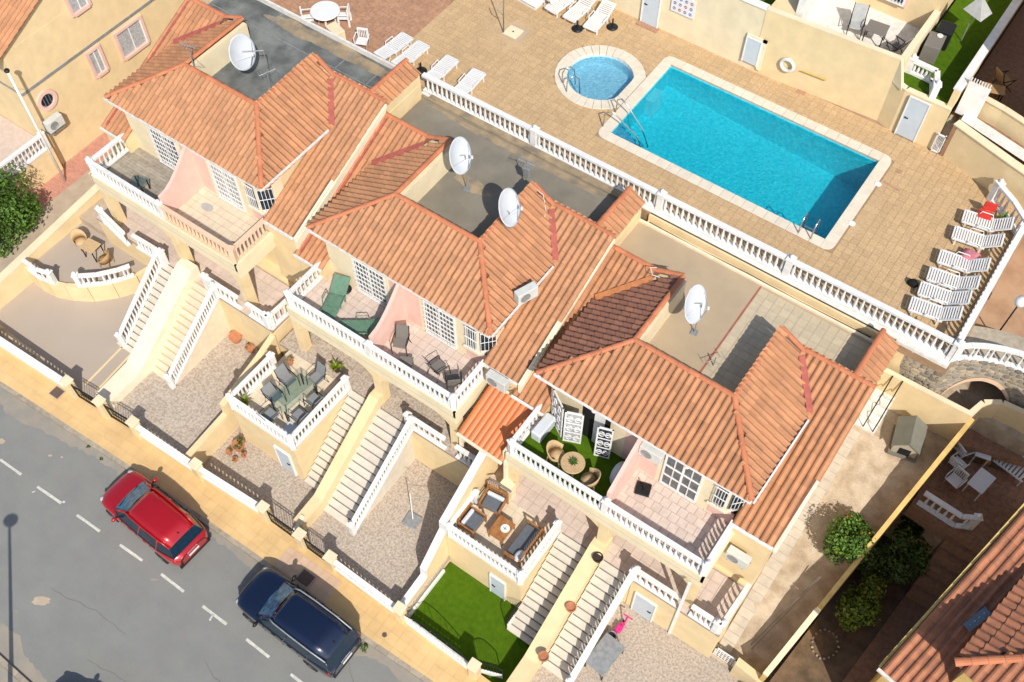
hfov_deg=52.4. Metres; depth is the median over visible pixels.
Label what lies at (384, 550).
gravel court
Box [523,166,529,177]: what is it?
antenna box
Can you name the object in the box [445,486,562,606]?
front terrace
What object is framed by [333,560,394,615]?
street wall
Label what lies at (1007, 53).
terrace
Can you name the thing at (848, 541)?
orange tree
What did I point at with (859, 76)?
retaining wall
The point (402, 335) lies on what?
chair
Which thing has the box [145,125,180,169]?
lattice door
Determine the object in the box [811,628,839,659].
stone circle
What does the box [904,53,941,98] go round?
lawn balustrade
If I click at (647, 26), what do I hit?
door step
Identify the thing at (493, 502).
teak chair
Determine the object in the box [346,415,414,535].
stair balustrade
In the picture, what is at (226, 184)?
lattice door
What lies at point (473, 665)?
gate pillar
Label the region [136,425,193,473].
street wall
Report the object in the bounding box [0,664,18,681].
pavement
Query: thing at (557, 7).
sun lounger
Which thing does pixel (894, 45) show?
garden chair
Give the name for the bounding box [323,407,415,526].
staircase
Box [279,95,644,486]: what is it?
terraced house
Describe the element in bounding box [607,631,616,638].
bucket
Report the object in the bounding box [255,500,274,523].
gate pillar
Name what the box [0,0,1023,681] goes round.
ground
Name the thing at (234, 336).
potted plant
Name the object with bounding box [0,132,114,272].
side path
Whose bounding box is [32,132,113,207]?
red path
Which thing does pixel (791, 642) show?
yard wall
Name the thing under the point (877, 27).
garden table
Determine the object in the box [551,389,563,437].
open door leaf
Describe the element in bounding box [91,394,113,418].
gate pillar
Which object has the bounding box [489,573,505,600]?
storage door
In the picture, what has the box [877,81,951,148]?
retaining wall
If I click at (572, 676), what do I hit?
stair balustrade
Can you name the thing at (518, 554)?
pillow
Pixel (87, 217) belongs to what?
side path
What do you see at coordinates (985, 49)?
garden wall
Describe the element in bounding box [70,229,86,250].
armchair
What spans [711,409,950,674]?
sandy yard
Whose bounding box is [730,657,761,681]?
wall end
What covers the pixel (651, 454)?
air conditioner
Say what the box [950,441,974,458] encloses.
plastic chair
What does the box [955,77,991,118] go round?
yard gate
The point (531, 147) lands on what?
deck kerb wall
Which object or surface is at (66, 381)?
gate pillar
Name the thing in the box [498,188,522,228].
satellite dish
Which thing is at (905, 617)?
garden path
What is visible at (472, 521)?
teak chair
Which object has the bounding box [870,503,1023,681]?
neighbour house
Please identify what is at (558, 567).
staircase
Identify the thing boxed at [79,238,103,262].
patio table
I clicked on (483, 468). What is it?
party wall
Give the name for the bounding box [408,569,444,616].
lawn edge
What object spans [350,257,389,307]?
door
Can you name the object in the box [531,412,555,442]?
covered box
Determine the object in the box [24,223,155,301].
patio
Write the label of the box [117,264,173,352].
staircase
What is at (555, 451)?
armchair
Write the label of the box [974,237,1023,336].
plaza
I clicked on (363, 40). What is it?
plastic chair
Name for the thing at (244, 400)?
potted plant
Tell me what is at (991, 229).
sun lounger
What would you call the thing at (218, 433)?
party wall
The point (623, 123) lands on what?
pool handrail
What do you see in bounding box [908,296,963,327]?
sun lounger
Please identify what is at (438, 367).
chair
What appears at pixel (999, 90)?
patio table
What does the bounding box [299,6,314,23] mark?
plastic chair
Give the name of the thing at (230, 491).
street wall
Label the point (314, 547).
iron gate
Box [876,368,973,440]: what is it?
garden wall
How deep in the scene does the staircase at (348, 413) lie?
40.48 m
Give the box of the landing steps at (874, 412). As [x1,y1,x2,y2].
[854,375,902,434]
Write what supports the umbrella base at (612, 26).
on the pool deck
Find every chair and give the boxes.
[256,404,283,421]
[260,381,286,410]
[273,362,300,394]
[287,404,308,425]
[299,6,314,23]
[302,389,325,408]
[306,360,327,392]
[337,3,351,26]
[353,27,369,49]
[391,323,411,354]
[425,355,450,382]
[444,369,462,392]
[457,502,486,538]
[478,484,508,516]
[544,0,559,5]
[846,2,869,39]
[886,35,914,53]
[943,465,969,488]
[944,452,970,472]
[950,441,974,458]
[975,201,998,220]
[992,65,1016,95]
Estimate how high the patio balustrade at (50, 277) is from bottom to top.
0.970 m
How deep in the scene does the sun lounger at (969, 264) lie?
36.78 m
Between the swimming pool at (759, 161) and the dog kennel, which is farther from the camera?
the swimming pool at (759, 161)
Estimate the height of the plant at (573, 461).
0.110 m
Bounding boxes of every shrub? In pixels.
[835,573,886,632]
[857,538,897,581]
[874,526,933,584]
[894,511,924,540]
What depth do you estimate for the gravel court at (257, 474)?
41.11 m
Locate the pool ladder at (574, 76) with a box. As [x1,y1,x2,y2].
[561,66,579,93]
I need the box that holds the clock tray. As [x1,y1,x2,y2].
[501,524,509,532]
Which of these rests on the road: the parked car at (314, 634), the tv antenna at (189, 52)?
the parked car at (314, 634)
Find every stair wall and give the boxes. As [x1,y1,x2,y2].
[95,259,200,408]
[294,388,383,530]
[506,533,612,681]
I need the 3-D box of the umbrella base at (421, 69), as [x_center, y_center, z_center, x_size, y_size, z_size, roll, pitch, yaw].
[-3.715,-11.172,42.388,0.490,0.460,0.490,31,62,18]
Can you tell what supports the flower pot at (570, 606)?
on the stair wall at (545, 639)
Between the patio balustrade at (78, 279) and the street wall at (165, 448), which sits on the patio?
the patio balustrade at (78, 279)
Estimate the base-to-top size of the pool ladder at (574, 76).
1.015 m
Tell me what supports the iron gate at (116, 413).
attached to the gate pillar at (132, 422)
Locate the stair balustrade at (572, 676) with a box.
[565,565,635,681]
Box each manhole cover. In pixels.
[48,386,65,399]
[295,568,316,588]
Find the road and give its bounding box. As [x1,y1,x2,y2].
[0,390,421,681]
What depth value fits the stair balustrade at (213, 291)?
41.69 m
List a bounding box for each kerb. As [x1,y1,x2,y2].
[0,381,432,681]
[0,655,28,681]
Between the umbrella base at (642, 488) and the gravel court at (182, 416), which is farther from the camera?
the gravel court at (182, 416)
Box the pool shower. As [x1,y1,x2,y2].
[497,0,523,38]
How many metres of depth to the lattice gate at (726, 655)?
37.27 m
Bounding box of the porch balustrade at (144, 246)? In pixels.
[94,205,169,265]
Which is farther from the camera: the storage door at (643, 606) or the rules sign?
the rules sign
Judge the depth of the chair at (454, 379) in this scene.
36.65 m
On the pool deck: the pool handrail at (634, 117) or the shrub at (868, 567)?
the pool handrail at (634, 117)
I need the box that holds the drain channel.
[883,181,899,190]
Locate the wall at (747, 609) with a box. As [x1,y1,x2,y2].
[718,429,859,652]
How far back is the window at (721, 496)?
33.75 m
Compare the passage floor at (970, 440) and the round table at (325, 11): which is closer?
the passage floor at (970, 440)
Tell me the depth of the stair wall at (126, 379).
42.23 m
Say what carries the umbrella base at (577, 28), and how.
on the pool deck
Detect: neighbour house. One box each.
[0,0,183,164]
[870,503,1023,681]
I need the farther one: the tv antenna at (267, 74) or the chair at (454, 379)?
the tv antenna at (267, 74)
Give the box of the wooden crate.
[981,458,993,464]
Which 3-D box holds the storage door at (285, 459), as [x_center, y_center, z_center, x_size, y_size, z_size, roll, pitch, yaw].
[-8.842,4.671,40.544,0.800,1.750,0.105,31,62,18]
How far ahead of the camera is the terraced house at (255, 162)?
40.07 m
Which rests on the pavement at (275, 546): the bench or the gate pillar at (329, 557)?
the gate pillar at (329, 557)
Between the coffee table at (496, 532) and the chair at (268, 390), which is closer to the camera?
the coffee table at (496, 532)
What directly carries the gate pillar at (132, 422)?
on the pavement at (275, 546)
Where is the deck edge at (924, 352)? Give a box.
[422,91,949,368]
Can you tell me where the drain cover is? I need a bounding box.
[796,89,806,95]
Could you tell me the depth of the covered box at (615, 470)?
35.26 m
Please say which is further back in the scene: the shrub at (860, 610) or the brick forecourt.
the brick forecourt
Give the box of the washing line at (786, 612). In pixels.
[750,576,821,648]
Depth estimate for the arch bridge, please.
35.32 m
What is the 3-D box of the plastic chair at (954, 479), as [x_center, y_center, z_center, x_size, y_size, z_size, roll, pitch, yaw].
[15.610,4.862,36.587,0.530,0.880,0.600,-33,63,-20]
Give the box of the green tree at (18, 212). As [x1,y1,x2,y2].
[0,163,44,257]
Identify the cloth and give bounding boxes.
[282,421,297,433]
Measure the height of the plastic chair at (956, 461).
0.880 m
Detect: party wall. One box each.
[184,333,281,464]
[400,450,504,613]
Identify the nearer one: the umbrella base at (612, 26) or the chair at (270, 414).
the chair at (270, 414)
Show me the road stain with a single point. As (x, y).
(40, 600)
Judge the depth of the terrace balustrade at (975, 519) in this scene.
35.80 m
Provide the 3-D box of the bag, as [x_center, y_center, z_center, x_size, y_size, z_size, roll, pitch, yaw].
[14.115,-2.072,36.556,0.411,0.339,0.288,31,62,18]
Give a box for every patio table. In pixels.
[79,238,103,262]
[981,81,1005,101]
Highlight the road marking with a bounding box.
[0,459,302,681]
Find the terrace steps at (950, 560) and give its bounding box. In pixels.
[905,535,975,609]
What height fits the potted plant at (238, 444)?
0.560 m
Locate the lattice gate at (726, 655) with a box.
[713,647,736,666]
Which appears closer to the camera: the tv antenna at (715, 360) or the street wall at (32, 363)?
the tv antenna at (715, 360)
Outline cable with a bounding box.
[649,222,870,337]
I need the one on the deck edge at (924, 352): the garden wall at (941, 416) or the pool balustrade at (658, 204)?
the pool balustrade at (658, 204)
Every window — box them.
[36,89,57,110]
[64,0,91,17]
[84,44,109,78]
[112,14,150,61]
[242,183,259,210]
[256,186,275,211]
[464,325,477,351]
[480,334,496,351]
[710,486,730,510]
[727,495,747,512]
[886,0,908,7]
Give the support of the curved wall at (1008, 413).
on the ground at (968, 394)
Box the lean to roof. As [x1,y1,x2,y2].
[456,385,532,479]
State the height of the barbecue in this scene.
0.850 m
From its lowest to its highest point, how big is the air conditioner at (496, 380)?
0.600 m
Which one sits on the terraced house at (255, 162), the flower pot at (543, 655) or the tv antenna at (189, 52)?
the tv antenna at (189, 52)
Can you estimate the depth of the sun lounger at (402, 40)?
42.91 m
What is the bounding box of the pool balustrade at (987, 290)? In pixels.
[950,219,1023,349]
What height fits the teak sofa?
0.800 m
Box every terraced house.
[85,0,421,356]
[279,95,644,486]
[486,218,898,656]
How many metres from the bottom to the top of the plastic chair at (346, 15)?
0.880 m
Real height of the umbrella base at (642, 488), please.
0.460 m
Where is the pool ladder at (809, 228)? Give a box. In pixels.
[798,213,820,238]
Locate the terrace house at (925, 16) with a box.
[795,0,952,70]
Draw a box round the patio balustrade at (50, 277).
[21,258,57,284]
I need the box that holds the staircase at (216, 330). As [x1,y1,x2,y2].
[150,281,230,382]
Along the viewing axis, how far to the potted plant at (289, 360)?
40.73 m
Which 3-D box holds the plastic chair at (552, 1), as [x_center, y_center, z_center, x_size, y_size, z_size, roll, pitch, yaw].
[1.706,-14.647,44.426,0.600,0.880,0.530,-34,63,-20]
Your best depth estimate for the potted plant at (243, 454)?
41.49 m
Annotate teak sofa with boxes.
[503,519,544,567]
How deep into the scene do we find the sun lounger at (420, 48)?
42.71 m
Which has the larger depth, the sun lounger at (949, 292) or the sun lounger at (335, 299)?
the sun lounger at (335, 299)
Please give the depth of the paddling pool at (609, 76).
42.98 m
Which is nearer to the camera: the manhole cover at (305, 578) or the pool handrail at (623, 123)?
the manhole cover at (305, 578)
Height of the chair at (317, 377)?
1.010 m
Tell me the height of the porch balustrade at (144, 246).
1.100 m
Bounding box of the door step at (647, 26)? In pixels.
[636,19,659,32]
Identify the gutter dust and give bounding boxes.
[0,622,46,681]
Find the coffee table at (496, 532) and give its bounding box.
[487,514,515,545]
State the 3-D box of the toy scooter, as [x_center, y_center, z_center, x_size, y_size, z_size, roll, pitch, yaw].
[4.021,10.487,38.115,0.429,0.743,0.760,31,62,18]
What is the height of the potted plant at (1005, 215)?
0.493 m
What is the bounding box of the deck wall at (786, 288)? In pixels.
[647,213,878,339]
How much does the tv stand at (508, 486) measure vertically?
0.970 m
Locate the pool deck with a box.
[269,0,1023,374]
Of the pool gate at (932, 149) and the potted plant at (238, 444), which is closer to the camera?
the pool gate at (932, 149)
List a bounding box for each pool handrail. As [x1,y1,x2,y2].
[602,111,640,146]
[615,98,648,147]
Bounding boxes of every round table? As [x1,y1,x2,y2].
[310,1,339,27]
[560,451,584,477]
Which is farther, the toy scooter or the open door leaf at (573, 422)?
the toy scooter
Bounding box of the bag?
[907,278,918,287]
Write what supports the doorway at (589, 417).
in the terraced house at (752, 433)
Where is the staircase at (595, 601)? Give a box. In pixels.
[542,559,627,681]
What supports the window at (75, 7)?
in the neighbour house at (72, 62)
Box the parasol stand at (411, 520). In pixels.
[402,478,431,529]
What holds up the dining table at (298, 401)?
on the front terrace at (302, 443)
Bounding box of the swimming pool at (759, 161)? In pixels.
[598,56,890,249]
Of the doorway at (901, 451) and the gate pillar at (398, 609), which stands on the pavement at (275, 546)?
the gate pillar at (398, 609)
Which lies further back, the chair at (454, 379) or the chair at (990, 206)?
the chair at (990, 206)
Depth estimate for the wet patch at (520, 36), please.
43.80 m
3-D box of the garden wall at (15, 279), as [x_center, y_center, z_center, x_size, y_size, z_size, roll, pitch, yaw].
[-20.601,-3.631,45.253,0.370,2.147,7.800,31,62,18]
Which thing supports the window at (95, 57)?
in the neighbour house at (72, 62)
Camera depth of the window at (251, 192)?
39.01 m
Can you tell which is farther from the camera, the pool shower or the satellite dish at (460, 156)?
the pool shower
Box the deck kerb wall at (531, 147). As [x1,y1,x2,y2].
[429,94,622,195]
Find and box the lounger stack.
[517,0,543,9]
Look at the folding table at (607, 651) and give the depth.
37.17 m
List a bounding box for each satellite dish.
[228,33,272,88]
[449,136,472,191]
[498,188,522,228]
[684,284,709,335]
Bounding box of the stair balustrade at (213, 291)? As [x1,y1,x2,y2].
[163,281,219,389]
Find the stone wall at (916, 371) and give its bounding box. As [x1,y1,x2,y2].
[879,351,950,391]
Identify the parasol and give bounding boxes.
[961,0,991,40]
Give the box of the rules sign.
[670,0,696,19]
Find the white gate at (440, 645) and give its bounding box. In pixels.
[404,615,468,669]
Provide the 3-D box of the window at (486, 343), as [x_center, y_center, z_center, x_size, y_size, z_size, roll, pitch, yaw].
[-0.831,-0.016,36.339,0.582,1.300,0.162,-10,57,-7]
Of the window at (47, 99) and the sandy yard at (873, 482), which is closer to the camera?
the sandy yard at (873, 482)
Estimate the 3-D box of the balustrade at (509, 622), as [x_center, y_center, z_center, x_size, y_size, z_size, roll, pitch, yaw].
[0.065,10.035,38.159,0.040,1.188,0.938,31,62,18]
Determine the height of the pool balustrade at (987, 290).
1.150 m
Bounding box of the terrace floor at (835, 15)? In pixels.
[808,0,920,54]
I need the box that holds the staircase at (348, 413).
[304,389,366,489]
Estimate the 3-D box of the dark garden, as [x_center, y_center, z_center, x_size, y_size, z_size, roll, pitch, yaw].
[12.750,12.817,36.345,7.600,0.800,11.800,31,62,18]
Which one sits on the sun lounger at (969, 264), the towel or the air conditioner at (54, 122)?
the towel
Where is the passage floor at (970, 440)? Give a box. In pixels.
[955,429,1023,466]
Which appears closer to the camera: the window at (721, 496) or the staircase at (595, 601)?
the window at (721, 496)
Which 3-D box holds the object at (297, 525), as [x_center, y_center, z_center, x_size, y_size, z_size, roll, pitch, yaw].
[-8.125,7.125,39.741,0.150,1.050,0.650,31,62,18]
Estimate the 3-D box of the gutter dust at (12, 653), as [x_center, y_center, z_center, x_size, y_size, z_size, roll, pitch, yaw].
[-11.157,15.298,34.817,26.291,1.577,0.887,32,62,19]
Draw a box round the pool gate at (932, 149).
[930,132,946,153]
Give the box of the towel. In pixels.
[960,248,980,265]
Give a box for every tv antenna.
[177,41,203,66]
[257,67,276,87]
[517,156,536,185]
[704,352,726,366]
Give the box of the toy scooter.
[613,613,632,636]
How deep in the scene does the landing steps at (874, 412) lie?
37.12 m
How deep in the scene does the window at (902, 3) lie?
40.61 m
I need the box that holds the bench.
[993,456,1023,486]
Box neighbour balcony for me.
[0,115,62,197]
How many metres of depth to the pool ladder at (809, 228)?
37.73 m
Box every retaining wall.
[597,0,769,69]
[751,6,903,120]
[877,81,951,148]
[940,120,1023,209]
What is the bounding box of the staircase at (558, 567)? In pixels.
[507,532,586,644]
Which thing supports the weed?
on the road
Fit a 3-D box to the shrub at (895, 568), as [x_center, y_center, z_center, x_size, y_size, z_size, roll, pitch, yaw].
[14.095,7.997,37.687,1.912,2.248,2.172,31,62,18]
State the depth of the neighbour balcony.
46.12 m
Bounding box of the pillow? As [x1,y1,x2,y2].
[514,550,524,561]
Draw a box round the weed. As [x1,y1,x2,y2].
[359,644,368,652]
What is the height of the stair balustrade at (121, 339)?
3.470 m
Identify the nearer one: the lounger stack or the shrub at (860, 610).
the shrub at (860, 610)
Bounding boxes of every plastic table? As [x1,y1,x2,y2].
[962,467,995,500]
[969,452,990,467]
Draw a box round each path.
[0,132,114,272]
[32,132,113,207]
[79,197,107,237]
[842,596,927,681]
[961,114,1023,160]
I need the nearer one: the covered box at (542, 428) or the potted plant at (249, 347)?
the covered box at (542, 428)
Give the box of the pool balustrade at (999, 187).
[986,178,1023,234]
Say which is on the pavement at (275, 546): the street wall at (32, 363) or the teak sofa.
the street wall at (32, 363)
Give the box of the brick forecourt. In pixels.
[0,282,153,398]
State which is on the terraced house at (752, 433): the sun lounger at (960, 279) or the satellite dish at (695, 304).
the satellite dish at (695, 304)
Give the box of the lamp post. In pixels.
[1000,295,1023,330]
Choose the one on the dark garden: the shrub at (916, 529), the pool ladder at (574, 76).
the shrub at (916, 529)
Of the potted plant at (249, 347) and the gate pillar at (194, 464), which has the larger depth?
the potted plant at (249, 347)
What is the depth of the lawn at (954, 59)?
40.52 m
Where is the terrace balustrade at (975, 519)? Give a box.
[916,490,982,529]
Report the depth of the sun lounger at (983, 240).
37.38 m
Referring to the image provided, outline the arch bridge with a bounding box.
[935,326,1023,408]
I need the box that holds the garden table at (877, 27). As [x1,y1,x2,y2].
[862,19,889,46]
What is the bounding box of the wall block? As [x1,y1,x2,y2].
[771,0,798,14]
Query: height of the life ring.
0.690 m
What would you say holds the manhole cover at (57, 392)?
on the pavement at (275, 546)
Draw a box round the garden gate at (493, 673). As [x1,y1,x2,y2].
[481,663,502,678]
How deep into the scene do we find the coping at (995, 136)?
38.39 m
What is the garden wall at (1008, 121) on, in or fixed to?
on the terrace at (1007, 53)
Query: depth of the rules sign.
42.40 m
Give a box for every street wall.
[0,336,66,391]
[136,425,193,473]
[198,467,259,515]
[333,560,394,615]
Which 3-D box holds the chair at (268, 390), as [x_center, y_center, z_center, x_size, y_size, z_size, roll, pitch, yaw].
[-9.120,2.089,39.729,0.707,0.832,0.592,37,64,21]
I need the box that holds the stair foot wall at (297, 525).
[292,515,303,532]
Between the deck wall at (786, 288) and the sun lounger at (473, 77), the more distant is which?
the sun lounger at (473, 77)
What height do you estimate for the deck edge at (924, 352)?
0.520 m
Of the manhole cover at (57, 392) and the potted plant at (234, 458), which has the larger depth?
the manhole cover at (57, 392)
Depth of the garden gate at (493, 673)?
37.12 m
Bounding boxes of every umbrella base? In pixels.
[346,285,351,293]
[416,62,426,74]
[571,20,582,32]
[606,18,617,30]
[634,481,651,496]
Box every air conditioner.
[43,111,64,133]
[486,368,510,393]
[514,281,537,305]
[638,441,664,465]
[724,545,751,569]
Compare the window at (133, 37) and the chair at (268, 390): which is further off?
the window at (133, 37)
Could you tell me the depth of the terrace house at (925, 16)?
40.48 m
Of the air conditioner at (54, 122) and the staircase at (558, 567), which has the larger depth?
the air conditioner at (54, 122)
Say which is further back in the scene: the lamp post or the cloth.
the cloth
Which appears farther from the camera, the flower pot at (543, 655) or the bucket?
the bucket
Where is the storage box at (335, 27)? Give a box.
[325,21,345,39]
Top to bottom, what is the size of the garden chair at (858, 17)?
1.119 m
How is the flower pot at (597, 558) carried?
on the stair wall at (545, 639)
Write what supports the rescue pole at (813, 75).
hanging from the retaining wall at (859, 76)
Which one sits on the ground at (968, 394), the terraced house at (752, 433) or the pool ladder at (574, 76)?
the terraced house at (752, 433)
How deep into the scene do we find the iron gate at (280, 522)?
39.26 m
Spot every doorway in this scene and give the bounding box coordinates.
[582,406,610,439]
[897,448,911,456]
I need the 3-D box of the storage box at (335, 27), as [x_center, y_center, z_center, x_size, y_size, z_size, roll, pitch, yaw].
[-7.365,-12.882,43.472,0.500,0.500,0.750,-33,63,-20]
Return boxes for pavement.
[0,349,490,681]
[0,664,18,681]
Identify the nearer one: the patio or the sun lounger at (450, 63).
the sun lounger at (450, 63)
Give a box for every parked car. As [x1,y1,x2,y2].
[100,470,210,568]
[235,567,361,677]
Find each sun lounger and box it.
[319,274,350,320]
[338,315,381,336]
[374,32,413,61]
[391,40,429,65]
[421,55,458,83]
[449,68,485,97]
[544,0,576,17]
[562,0,595,24]
[583,0,615,34]
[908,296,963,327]
[917,281,972,305]
[926,266,980,290]
[937,249,991,275]
[951,225,1004,253]
[961,209,1014,238]
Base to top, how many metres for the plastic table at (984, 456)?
0.700 m
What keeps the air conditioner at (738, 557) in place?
attached to the terraced house at (752, 433)
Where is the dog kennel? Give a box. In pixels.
[887,415,927,462]
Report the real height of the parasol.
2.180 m
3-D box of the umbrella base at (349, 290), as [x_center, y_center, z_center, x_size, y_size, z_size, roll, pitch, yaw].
[-6.300,-2.074,39.163,0.490,0.460,0.490,31,62,18]
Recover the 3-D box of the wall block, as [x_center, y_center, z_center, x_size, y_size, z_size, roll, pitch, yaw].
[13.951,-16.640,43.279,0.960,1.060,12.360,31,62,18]
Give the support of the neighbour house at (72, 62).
on the ground at (968, 394)
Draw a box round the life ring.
[779,57,794,72]
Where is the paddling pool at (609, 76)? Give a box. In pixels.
[555,45,645,108]
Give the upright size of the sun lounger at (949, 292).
0.745 m
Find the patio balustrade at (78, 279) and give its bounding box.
[71,264,134,287]
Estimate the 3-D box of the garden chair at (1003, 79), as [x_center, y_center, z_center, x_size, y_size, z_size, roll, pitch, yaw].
[18.693,-9.960,39.547,0.832,1.119,0.580,-15,58,-10]
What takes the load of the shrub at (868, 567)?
on the dark garden
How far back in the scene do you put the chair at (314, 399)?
39.59 m
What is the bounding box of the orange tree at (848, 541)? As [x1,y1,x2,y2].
[822,511,877,565]
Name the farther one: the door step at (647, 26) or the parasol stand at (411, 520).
the door step at (647, 26)
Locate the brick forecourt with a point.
(76, 341)
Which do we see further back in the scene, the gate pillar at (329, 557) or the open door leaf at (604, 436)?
the gate pillar at (329, 557)
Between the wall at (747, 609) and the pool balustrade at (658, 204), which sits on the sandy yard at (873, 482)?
the wall at (747, 609)
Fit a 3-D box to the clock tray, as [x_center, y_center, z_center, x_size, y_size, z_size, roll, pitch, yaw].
[-0.245,6.733,37.365,0.336,0.023,0.336,31,62,18]
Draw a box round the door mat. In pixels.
[201,203,212,210]
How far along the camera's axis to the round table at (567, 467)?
35.25 m
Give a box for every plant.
[225,447,232,455]
[228,330,241,343]
[231,436,244,451]
[232,456,237,461]
[237,392,252,405]
[240,450,246,457]
[245,343,253,352]
[286,357,293,365]
[329,358,344,372]
[569,457,577,465]
[995,211,1009,225]
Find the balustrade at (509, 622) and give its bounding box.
[506,601,520,629]
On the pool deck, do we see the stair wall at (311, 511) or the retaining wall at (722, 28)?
the retaining wall at (722, 28)
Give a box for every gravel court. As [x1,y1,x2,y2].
[112,334,259,454]
[203,427,315,530]
[306,459,457,612]
[530,601,739,681]
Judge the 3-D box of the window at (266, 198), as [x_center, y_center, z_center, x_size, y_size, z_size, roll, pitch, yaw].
[-9.188,-5.346,38.966,0.582,1.300,0.162,-10,57,-7]
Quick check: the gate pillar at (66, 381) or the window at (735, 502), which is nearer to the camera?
the window at (735, 502)
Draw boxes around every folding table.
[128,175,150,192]
[584,633,625,680]
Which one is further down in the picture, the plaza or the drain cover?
the plaza
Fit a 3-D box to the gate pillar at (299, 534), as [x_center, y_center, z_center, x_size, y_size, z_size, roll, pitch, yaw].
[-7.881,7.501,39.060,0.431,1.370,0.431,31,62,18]
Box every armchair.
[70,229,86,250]
[97,250,114,268]
[546,440,564,467]
[581,467,600,490]
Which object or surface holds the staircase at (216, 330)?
on the gravel court at (182, 416)
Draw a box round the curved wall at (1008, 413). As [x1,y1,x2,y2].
[968,399,1023,433]
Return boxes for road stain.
[32,596,50,604]
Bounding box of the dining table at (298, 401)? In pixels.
[268,373,317,421]
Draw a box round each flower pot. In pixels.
[538,650,548,661]
[565,601,576,612]
[592,552,602,562]
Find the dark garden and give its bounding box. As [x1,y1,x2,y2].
[769,535,914,681]
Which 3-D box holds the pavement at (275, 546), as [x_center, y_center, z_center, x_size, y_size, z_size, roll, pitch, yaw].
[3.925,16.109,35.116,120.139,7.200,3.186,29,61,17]
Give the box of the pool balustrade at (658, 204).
[421,72,965,361]
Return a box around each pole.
[4,68,65,181]
[801,70,825,80]
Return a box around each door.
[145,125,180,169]
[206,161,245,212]
[273,444,296,475]
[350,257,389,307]
[422,299,456,349]
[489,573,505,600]
[630,591,657,622]
[640,0,661,27]
[659,455,703,503]
[741,32,767,70]
[894,95,931,141]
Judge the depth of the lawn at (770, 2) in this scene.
41.88 m
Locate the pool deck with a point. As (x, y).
(893, 246)
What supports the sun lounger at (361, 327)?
on the terraced house at (403, 228)
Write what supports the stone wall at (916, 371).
on the passage floor at (970, 440)
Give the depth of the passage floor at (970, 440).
36.80 m
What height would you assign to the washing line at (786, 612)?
2.607 m
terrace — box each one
[225,350,350,479]
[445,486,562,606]
[903,454,1023,562]
[940,4,1023,164]
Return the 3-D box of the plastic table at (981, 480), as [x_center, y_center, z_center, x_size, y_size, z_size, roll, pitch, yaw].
[16.390,5.056,36.570,0.900,0.700,0.600,-38,65,-22]
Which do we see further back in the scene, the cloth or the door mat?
the door mat
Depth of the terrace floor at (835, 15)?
41.17 m
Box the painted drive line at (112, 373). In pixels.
[85,346,130,391]
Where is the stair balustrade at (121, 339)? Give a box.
[114,246,162,347]
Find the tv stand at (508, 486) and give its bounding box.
[489,477,515,499]
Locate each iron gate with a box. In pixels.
[71,384,96,407]
[103,404,128,426]
[266,511,294,537]
[303,538,324,560]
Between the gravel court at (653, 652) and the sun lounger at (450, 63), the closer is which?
the gravel court at (653, 652)
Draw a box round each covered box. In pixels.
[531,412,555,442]
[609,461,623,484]
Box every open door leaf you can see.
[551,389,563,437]
[562,411,583,443]
[593,426,613,458]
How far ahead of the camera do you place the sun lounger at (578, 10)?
44.16 m
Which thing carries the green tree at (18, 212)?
on the side path at (59, 205)
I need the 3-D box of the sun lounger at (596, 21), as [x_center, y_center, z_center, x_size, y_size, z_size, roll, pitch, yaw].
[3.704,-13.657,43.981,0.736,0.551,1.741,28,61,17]
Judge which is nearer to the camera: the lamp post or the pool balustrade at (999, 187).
the lamp post
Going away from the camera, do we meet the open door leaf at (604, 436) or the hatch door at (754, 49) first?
the open door leaf at (604, 436)
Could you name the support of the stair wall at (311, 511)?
on the gravel court at (384, 550)
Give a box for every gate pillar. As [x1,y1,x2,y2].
[59,374,81,399]
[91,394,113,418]
[125,415,141,439]
[187,457,203,481]
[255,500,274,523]
[291,527,310,550]
[322,549,337,573]
[391,600,407,623]
[466,657,481,679]
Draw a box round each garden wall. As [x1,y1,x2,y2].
[0,184,101,308]
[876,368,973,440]
[947,0,1023,116]
[977,96,1023,145]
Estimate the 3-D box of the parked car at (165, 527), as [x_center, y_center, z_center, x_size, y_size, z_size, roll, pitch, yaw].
[-13.500,6.535,39.059,4.337,1.637,2.280,34,63,16]
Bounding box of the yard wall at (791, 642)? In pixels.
[759,418,973,681]
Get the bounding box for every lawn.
[410,562,529,681]
[760,0,775,5]
[904,0,1023,133]
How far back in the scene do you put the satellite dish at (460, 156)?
37.18 m
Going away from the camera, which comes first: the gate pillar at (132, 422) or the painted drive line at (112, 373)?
the gate pillar at (132, 422)
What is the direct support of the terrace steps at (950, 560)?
on the dark garden
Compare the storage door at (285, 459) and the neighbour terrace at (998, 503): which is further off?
the storage door at (285, 459)
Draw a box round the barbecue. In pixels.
[918,20,956,64]
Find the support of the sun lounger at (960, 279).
on the pool deck
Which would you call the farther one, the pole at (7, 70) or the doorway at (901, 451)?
the pole at (7, 70)
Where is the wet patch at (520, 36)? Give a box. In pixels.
[482,18,533,49]
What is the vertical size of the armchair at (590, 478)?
0.972 m

